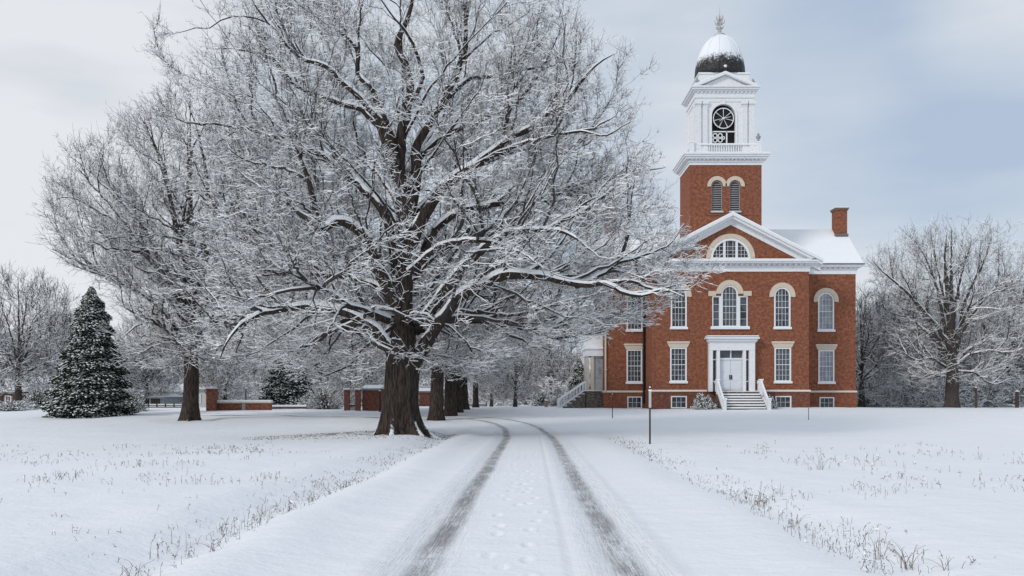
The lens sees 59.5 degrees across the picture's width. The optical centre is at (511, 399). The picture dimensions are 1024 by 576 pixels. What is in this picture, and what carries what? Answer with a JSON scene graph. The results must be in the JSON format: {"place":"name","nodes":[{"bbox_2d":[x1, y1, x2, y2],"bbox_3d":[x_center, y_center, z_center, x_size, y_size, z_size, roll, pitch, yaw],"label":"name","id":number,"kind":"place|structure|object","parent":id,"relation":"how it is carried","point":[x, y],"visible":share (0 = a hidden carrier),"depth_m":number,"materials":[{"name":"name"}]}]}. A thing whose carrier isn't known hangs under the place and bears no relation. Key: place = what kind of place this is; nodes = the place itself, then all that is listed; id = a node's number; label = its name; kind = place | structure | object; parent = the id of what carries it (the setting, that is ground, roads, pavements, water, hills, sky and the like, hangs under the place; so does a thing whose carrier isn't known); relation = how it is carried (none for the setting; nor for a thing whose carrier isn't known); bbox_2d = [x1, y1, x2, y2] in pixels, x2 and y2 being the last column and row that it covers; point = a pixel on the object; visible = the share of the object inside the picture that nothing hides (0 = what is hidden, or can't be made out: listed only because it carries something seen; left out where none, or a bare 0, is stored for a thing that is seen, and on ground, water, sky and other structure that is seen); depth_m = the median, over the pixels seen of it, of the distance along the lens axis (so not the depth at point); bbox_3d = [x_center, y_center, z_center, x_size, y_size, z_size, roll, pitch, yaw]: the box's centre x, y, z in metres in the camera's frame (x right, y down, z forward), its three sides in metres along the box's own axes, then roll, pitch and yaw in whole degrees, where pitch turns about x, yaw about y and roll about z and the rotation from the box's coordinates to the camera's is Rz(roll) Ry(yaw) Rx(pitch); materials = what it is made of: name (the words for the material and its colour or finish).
{"place":"outdoors","nodes":[
{"label":"outdoors","id":0,"kind":"place"},
{"bbox_2d":[125,410,882,575],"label":"road","id":1,"kind":"structure","parent":0,"point":[488,495],"depth_m":11.12,"materials":[{"name":"white snow"}]},
{"bbox_2d":[0,401,1023,575],"bbox_3d":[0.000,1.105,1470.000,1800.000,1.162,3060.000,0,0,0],"label":"ground","id":2,"kind":"structure","parent":0,"point":[960,517],"depth_m":17.92,"materials":[{"name":"white snow"}]},
{"bbox_2d":[0,399,40,410],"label":"shrub","id":3,"kind":"object","parent":2,"relation":"on","point":[8,405],"visible":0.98,"depth_m":65.45,"materials":[{"name":"grey plant"}]},
{"bbox_2d":[0,382,51,403],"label":"house","id":4,"kind":"structure","parent":2,"relation":"on","point":[3,398],"depth_m":84.00,"materials":[{"name":"brick"}]},
{"bbox_2d":[23,387,52,408],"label":"shrub","id":5,"kind":"object","parent":2,"relation":"on","point":[38,399],"visible":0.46,"depth_m":69.47,"materials":[{"name":"grey plant"}]},
{"bbox_2d":[0,263,79,401],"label":"bare tree","id":6,"kind":"object","parent":2,"relation":"on","point":[18,350],"visible":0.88,"depth_m":71.81,"materials":[{"name":"grey plant"}]},
{"bbox_2d":[20,306,74,374],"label":"bare tree","id":7,"kind":"object","parent":2,"relation":"on","point":[59,318],"visible":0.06,"depth_m":97.62,"materials":[{"name":"grey plant"}]},
{"bbox_2d":[40,286,138,418],"bbox_3d":[-27.985,-2.977,59.417,6.293,9.166,6.225,0,0,0],"label":"spruce","id":8,"kind":"object","parent":2,"relation":"on","point":[90,381],"visible":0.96,"depth_m":58.23,"materials":[{"name":"green plant"}]},
{"bbox_2d":[120,561,150,575],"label":"grass tuft","id":9,"kind":"object","parent":2,"relation":"on","point":[131,568],"visible":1,"depth_m":8.12,"materials":[{"name":"brown"}]},
{"bbox_2d":[124,391,148,410],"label":"shrub","id":10,"kind":"object","parent":2,"relation":"on","point":[137,403],"visible":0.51,"depth_m":65.71,"materials":[{"name":"grey plant"}]},
{"bbox_2d":[112,315,183,403],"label":"bare tree","id":11,"kind":"object","parent":2,"relation":"on","point":[145,377],"visible":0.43,"depth_m":80.84,"materials":[{"name":"grey plant"}]},
{"bbox_2d":[132,383,182,399],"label":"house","id":12,"kind":"structure","parent":2,"relation":"on","point":[181,385],"depth_m":88.09,"materials":[{"name":"white"}]},
{"bbox_2d":[146,403,181,407],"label":"fence","id":13,"kind":"object","parent":2,"relation":"on","point":[165,405],"visible":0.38,"depth_m":72.03,"materials":[{"name":"grey wood"}]},
{"bbox_2d":[147,394,182,403],"bbox_3d":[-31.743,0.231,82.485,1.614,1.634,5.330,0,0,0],"label":"garage","id":14,"kind":"structure","parent":2,"relation":"on","point":[168,399],"depth_m":80.85,"materials":[{"name":"grey"}]},
{"bbox_2d":[151,398,159,403],"bbox_3d":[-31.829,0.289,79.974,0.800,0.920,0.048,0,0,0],"label":"door","id":15,"kind":"structure","parent":14,"relation":"in","point":[153,400],"depth_m":79.94,"materials":[{"name":"brown wood"}]},
{"bbox_2d":[26,68,330,420],"bbox_3d":[-19.791,-9.402,54.473,18.722,21.771,16.525,0,0,0],"label":"bare tree","id":16,"kind":"object","parent":2,"relation":"on","point":[146,255],"visible":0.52,"depth_m":53.23,"materials":[{"name":"grey plant"}]},
{"bbox_2d":[199,384,223,406],"bbox_3d":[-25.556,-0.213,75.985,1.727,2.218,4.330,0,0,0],"label":"house","id":17,"kind":"structure","parent":2,"relation":"on","point":[202,398],"depth_m":74.00,"materials":[{"name":"white"}]},
{"bbox_2d":[205,388,218,410],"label":"brick pillar","id":18,"kind":"structure","parent":2,"relation":"on","point":[211,398],"depth_m":65.50,"materials":[{"name":"red brick"}]},
{"bbox_2d":[198,327,262,399],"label":"bare tree","id":19,"kind":"object","parent":2,"relation":"on","point":[214,381],"visible":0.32,"depth_m":75.17,"materials":[{"name":"grey plant"}]},
{"bbox_2d":[217,400,272,410],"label":"brick wall","id":20,"kind":"structure","parent":2,"relation":"on","point":[244,404],"depth_m":66.00,"materials":[{"name":"brick"}]},
{"bbox_2d":[258,337,314,404],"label":"spruce","id":21,"kind":"object","parent":2,"relation":"on","point":[281,389],"visible":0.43,"depth_m":78.72,"materials":[{"name":"green plant"}]},
{"bbox_2d":[272,405,307,408],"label":"wall","id":22,"kind":"structure","parent":2,"relation":"on","point":[289,406],"depth_m":69.00,"materials":[{"name":"stone"}]},
{"bbox_2d":[297,391,317,404],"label":"shrub","id":23,"kind":"object","parent":2,"relation":"on","point":[307,395],"visible":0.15,"depth_m":71.59,"materials":[{"name":"grey plant"}]},
{"bbox_2d":[268,313,361,393],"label":"bare tree","id":24,"kind":"object","parent":2,"relation":"on","point":[322,374],"visible":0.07,"depth_m":93.56,"materials":[{"name":"grey plant"}]},
{"bbox_2d":[303,388,343,408],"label":"shrub","id":25,"kind":"object","parent":2,"relation":"on","point":[328,401],"visible":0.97,"depth_m":69.49,"materials":[{"name":"grey plant"}]},
{"bbox_2d":[343,388,350,410],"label":"brick pillar","id":26,"kind":"structure","parent":2,"relation":"on","point":[346,399],"depth_m":66.00,"materials":[{"name":"red brick"}]},
{"bbox_2d":[245,431,454,442],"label":"leaf litter","id":27,"kind":"object","parent":2,"relation":"on","point":[331,434],"visible":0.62,"depth_m":35.12,"materials":[{"name":"brown plant"}]},
{"bbox_2d":[350,404,354,409],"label":"gate","id":28,"kind":"structure","parent":2,"relation":"on","point":[352,406],"depth_m":66.20,"materials":[{"name":"grey wood"}]},
{"bbox_2d":[324,332,384,398],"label":"bare tree","id":29,"kind":"object","parent":2,"relation":"on","point":[341,384],"visible":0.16,"depth_m":82.56,"materials":[{"name":"grey plant"}]},
{"bbox_2d":[354,388,361,410],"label":"brick pillar","id":30,"kind":"structure","parent":2,"relation":"on","point":[357,399],"depth_m":66.00,"materials":[{"name":"red brick"}]},
{"bbox_2d":[362,385,383,410],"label":"outbuilding","id":31,"kind":"structure","parent":2,"relation":"on","point":[370,397],"depth_m":67.00,"materials":[{"name":"brick"}]},
{"bbox_2d":[379,390,380,411],"bbox_3d":[-9.588,0.217,65.000,0.166,1.878,0.166,0,0,-22],"label":"wooden post","id":32,"kind":"object","parent":2,"relation":"on","point":[379,400],"visible":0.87,"depth_m":64.93,"materials":[{"name":"brown wood"}]},
{"bbox_2d":[419,388,429,405],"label":"brick wall","id":33,"kind":"structure","parent":2,"relation":"on","point":[424,396],"depth_m":90.00,"materials":[{"name":"brick"}]},
{"bbox_2d":[132,0,729,438],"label":"old tree","id":34,"kind":"object","parent":2,"relation":"on","point":[400,316],"visible":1,"depth_m":35.49,"materials":[{"name":"brown plant"}]},
{"bbox_2d":[326,221,538,420],"bbox_3d":[-4.645,-5.024,55.444,13.705,13.011,11.522,0,0,0],"label":"avenue tree","id":35,"kind":"object","parent":2,"relation":"on","point":[436,408],"visible":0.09,"depth_m":54.64,"materials":[{"name":"grey plant"}]},
{"bbox_2d":[374,247,527,415],"bbox_3d":[-4.482,-4.896,59.721,10.946,12.361,13.020,0,0,33],"label":"avenue tree","id":36,"kind":"object","parent":2,"relation":"on","point":[450,405],"visible":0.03,"depth_m":59.20,"materials":[{"name":"brown plant"}]},
{"bbox_2d":[421,276,523,412],"bbox_3d":[-4.178,-4.755,63.728,10.370,11.710,12.335,0,0,-42],"label":"avenue tree","id":37,"kind":"object","parent":2,"relation":"on","point":[459,397],"visible":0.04,"depth_m":63.70,"materials":[{"name":"brown plant"}]},
{"bbox_2d":[469,403,486,405],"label":"fence","id":38,"kind":"object","parent":2,"relation":"on","point":[481,404],"visible":0.19,"depth_m":92.03,"materials":[{"name":"grey wood"}]},
{"bbox_2d":[428,331,528,409],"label":"avenue tree","id":39,"kind":"object","parent":2,"relation":"on","point":[465,397],"visible":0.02,"depth_m":68.72,"materials":[{"name":"brown plant"}]},
{"bbox_2d":[467,354,517,406],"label":"avenue tree","id":40,"kind":"object","parent":2,"relation":"on","point":[489,379],"visible":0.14,"depth_m":77.67,"materials":[{"name":"brown plant"}]},
{"bbox_2d":[468,359,520,406],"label":"bare tree","id":41,"kind":"object","parent":2,"relation":"on","point":[484,397],"visible":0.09,"depth_m":87.47,"materials":[{"name":"grey plant"}]},
{"bbox_2d":[0,270,1023,407],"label":"woods","id":42,"kind":"object","parent":2,"relation":"on","point":[936,393],"visible":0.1,"depth_m":90.07,"materials":[{"name":"grey plant"}]},
{"bbox_2d":[483,334,549,406],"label":"bare tree","id":43,"kind":"object","parent":2,"relation":"on","point":[503,388],"visible":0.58,"depth_m":83.67,"materials":[{"name":"grey plant"}]},
{"bbox_2d":[512,392,535,405],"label":"shrub","id":44,"kind":"object","parent":2,"relation":"on","point":[524,402],"visible":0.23,"depth_m":99.31,"materials":[{"name":"grey plant"}]},
{"bbox_2d":[529,387,550,405],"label":"shrub","id":45,"kind":"object","parent":2,"relation":"on","point":[539,400],"visible":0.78,"depth_m":94.55,"materials":[{"name":"grey plant"}]},
{"bbox_2d":[515,318,590,396],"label":"bare tree","id":46,"kind":"object","parent":2,"relation":"on","point":[555,367],"visible":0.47,"depth_m":101.72,"materials":[{"name":"grey plant"}]},
{"bbox_2d":[548,395,566,405],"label":"shrub","id":47,"kind":"object","parent":2,"relation":"on","point":[553,402],"visible":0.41,"depth_m":87.72,"materials":[{"name":"grey plant"}]},
{"bbox_2d":[565,358,590,402],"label":"spruce","id":48,"kind":"object","parent":2,"relation":"on","point":[577,375],"visible":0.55,"depth_m":91.50,"materials":[{"name":"white"}]},
{"bbox_2d":[648,386,651,443],"bbox_3d":[4.649,0.661,30.186,0.096,2.245,0.092,0,0,0],"label":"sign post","id":49,"kind":"object","parent":2,"relation":"on","point":[649,390],"visible":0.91,"depth_m":30.18,"materials":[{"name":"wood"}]},
{"bbox_2d":[690,393,711,409],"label":"shrub","id":50,"kind":"object","parent":2,"relation":"on","point":[702,401],"visible":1,"depth_m":67.82,"materials":[{"name":"grey plant"}]},
{"bbox_2d":[557,7,864,410],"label":"courthouse","id":51,"kind":"structure","parent":2,"relation":"on","point":[772,313],"depth_m":71.42,"materials":[{"name":"brick"}]},
{"bbox_2d":[624,344,642,383],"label":"window","id":52,"kind":"structure","parent":51,"relation":"in","point":[634,351],"depth_m":73.61,"materials":[{"name":"grey glass"}]},
{"bbox_2d":[622,288,645,331],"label":"window","id":53,"kind":"structure","parent":51,"relation":"in","point":[635,328],"depth_m":73.61,"materials":[{"name":"grey glass"}]},
{"bbox_2d":[627,396,641,407],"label":"window","id":54,"kind":"structure","parent":51,"relation":"in","point":[632,401],"depth_m":73.56,"materials":[{"name":"white paint"}]},
{"bbox_2d":[667,342,689,382],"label":"window","id":55,"kind":"structure","parent":51,"relation":"in","point":[678,350],"depth_m":70.09,"materials":[{"name":"white paint"}]},
{"bbox_2d":[671,396,686,407],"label":"window","id":56,"kind":"structure","parent":51,"relation":"in","point":[676,401],"depth_m":70.05,"materials":[{"name":"white paint"}]},
{"bbox_2d":[666,283,691,328],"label":"window","id":57,"kind":"structure","parent":51,"relation":"in","point":[678,315],"depth_m":70.10,"materials":[{"name":"grey glass"}]},
{"bbox_2d":[712,296,719,325],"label":"window","id":58,"kind":"structure","parent":51,"relation":"in","point":[715,299],"depth_m":70.10,"materials":[{"name":"grey glass"}]},
{"bbox_2d":[721,285,737,325],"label":"window","id":59,"kind":"structure","parent":51,"relation":"in","point":[729,295],"depth_m":70.10,"materials":[{"name":"grey glass"}]},
{"bbox_2d":[706,234,754,258],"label":"window","id":60,"kind":"structure","parent":51,"relation":"in","point":[734,246],"depth_m":69.97,"materials":[{"name":"grey glass"}]},
{"bbox_2d":[720,360,741,390],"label":"door","id":61,"kind":"structure","parent":51,"relation":"in","point":[736,365],"depth_m":69.78,"materials":[{"name":"paint"}]},
{"bbox_2d":[739,296,747,325],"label":"window","id":62,"kind":"structure","parent":51,"relation":"in","point":[743,300],"depth_m":70.10,"materials":[{"name":"grey glass"}]},
{"bbox_2d":[769,282,794,328],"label":"window","id":63,"kind":"structure","parent":51,"relation":"in","point":[782,296],"depth_m":70.05,"materials":[{"name":"grey glass"}]},
{"bbox_2d":[775,396,790,407],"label":"window","id":64,"kind":"structure","parent":51,"relation":"in","point":[783,401],"depth_m":70.05,"materials":[{"name":"white paint"}]},
{"bbox_2d":[771,342,794,382],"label":"window","id":65,"kind":"structure","parent":51,"relation":"in","point":[782,350],"depth_m":70.05,"materials":[{"name":"grey glass"}]},
{"bbox_2d":[813,288,838,331],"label":"window","id":66,"kind":"structure","parent":51,"relation":"in","point":[826,300],"depth_m":73.56,"materials":[{"name":"grey glass"}]},
{"bbox_2d":[815,344,837,383],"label":"window","id":67,"kind":"structure","parent":51,"relation":"in","point":[825,352],"depth_m":73.57,"materials":[{"name":"grey glass"}]},
{"bbox_2d":[819,397,833,406],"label":"window","id":68,"kind":"structure","parent":51,"relation":"in","point":[823,401],"depth_m":73.56,"materials":[{"name":"white paint"}]},
{"bbox_2d":[710,400,717,408],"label":"shrub","id":69,"kind":"object","parent":2,"relation":"on","point":[713,405],"visible":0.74,"depth_m":68.03,"materials":[{"name":"grey plant"}]},
{"bbox_2d":[760,393,772,408],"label":"shrub","id":70,"kind":"object","parent":2,"relation":"on","point":[766,400],"visible":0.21,"depth_m":67.73,"materials":[{"name":"grey plant"}]},
{"bbox_2d":[771,396,777,408],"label":"shrub","id":71,"kind":"object","parent":2,"relation":"on","point":[775,404],"visible":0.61,"depth_m":67.92,"materials":[{"name":"grey plant"}]},
{"bbox_2d":[865,398,881,406],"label":"shrub","id":72,"kind":"object","parent":2,"relation":"on","point":[876,405],"visible":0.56,"depth_m":85.43,"materials":[{"name":"grey plant"}]},
{"bbox_2d":[870,537,886,559],"bbox_3d":[3.593,1.465,8.772,0.120,0.258,0.156,0,0,42],"label":"grass tuft","id":73,"kind":"object","parent":2,"relation":"on","point":[878,549],"visible":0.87,"depth_m":8.79,"materials":[{"name":"brown"}]},
{"bbox_2d":[856,278,919,406],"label":"bare tree","id":74,"kind":"object","parent":2,"relation":"on","point":[863,357],"visible":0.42,"depth_m":83.00,"materials":[{"name":"grey plant"}]},
{"bbox_2d":[887,539,927,570],"bbox_3d":[3.626,1.444,8.276,0.446,0.282,0.234,0,0,0],"label":"grass tuft","id":75,"kind":"object","parent":2,"relation":"on","point":[905,562],"visible":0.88,"depth_m":8.25,"materials":[{"name":"brown"}]},
{"bbox_2d":[856,282,979,398],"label":"bare tree","id":76,"kind":"object","parent":2,"relation":"on","point":[932,314],"visible":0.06,"depth_m":96.94,"materials":[{"name":"grey plant"}]},
{"bbox_2d":[904,398,939,407],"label":"shrub","id":77,"kind":"object","parent":2,"relation":"on","point":[925,403],"visible":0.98,"depth_m":83.35,"materials":[{"name":"grey plant"}]},
{"bbox_2d":[863,209,1023,407],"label":"bare tree","id":78,"kind":"object","parent":2,"relation":"on","point":[954,329],"visible":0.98,"depth_m":77.67,"materials":[{"name":"grey plant"}]},
{"bbox_2d":[925,557,965,570],"bbox_3d":[3.877,1.467,8.030,0.340,0.164,0.112,0,0,0],"label":"grass tuft","id":79,"kind":"object","parent":2,"relation":"on","point":[946,565],"visible":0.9,"depth_m":8.01,"materials":[{"name":"brown"}]},
{"bbox_2d":[975,387,976,407],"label":"utility post","id":80,"kind":"object","parent":2,"relation":"on","point":[975,397],"visible":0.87,"depth_m":75.93,"materials":[{"name":"brown wood"}]},
{"bbox_2d":[968,397,1006,406],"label":"shrub","id":81,"kind":"object","parent":2,"relation":"on","point":[991,403],"visible":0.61,"depth_m":85.16,"materials":[{"name":"grey plant"}]},
{"bbox_2d":[961,284,1023,406],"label":"bare tree","id":82,"kind":"object","parent":2,"relation":"on","point":[1013,347],"visible":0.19,"depth_m":91.38,"materials":[{"name":"grey plant"}]},
{"bbox_2d":[1015,390,1018,407],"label":"wooden post","id":83,"kind":"object","parent":2,"relation":"on","point":[1016,398],"visible":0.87,"depth_m":77.89,"materials":[{"name":"brown wood"}]},
{"bbox_2d":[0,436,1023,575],"bbox_3d":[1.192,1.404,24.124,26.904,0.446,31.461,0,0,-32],"label":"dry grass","id":84,"kind":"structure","parent":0,"point":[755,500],"depth_m":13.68,"materials":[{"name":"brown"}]},
{"bbox_2d":[0,0,1023,399],"label":"sky","id":85,"kind":"structure","parent":0,"point":[901,113],"materials":[{"name":"grey"}]}
]}

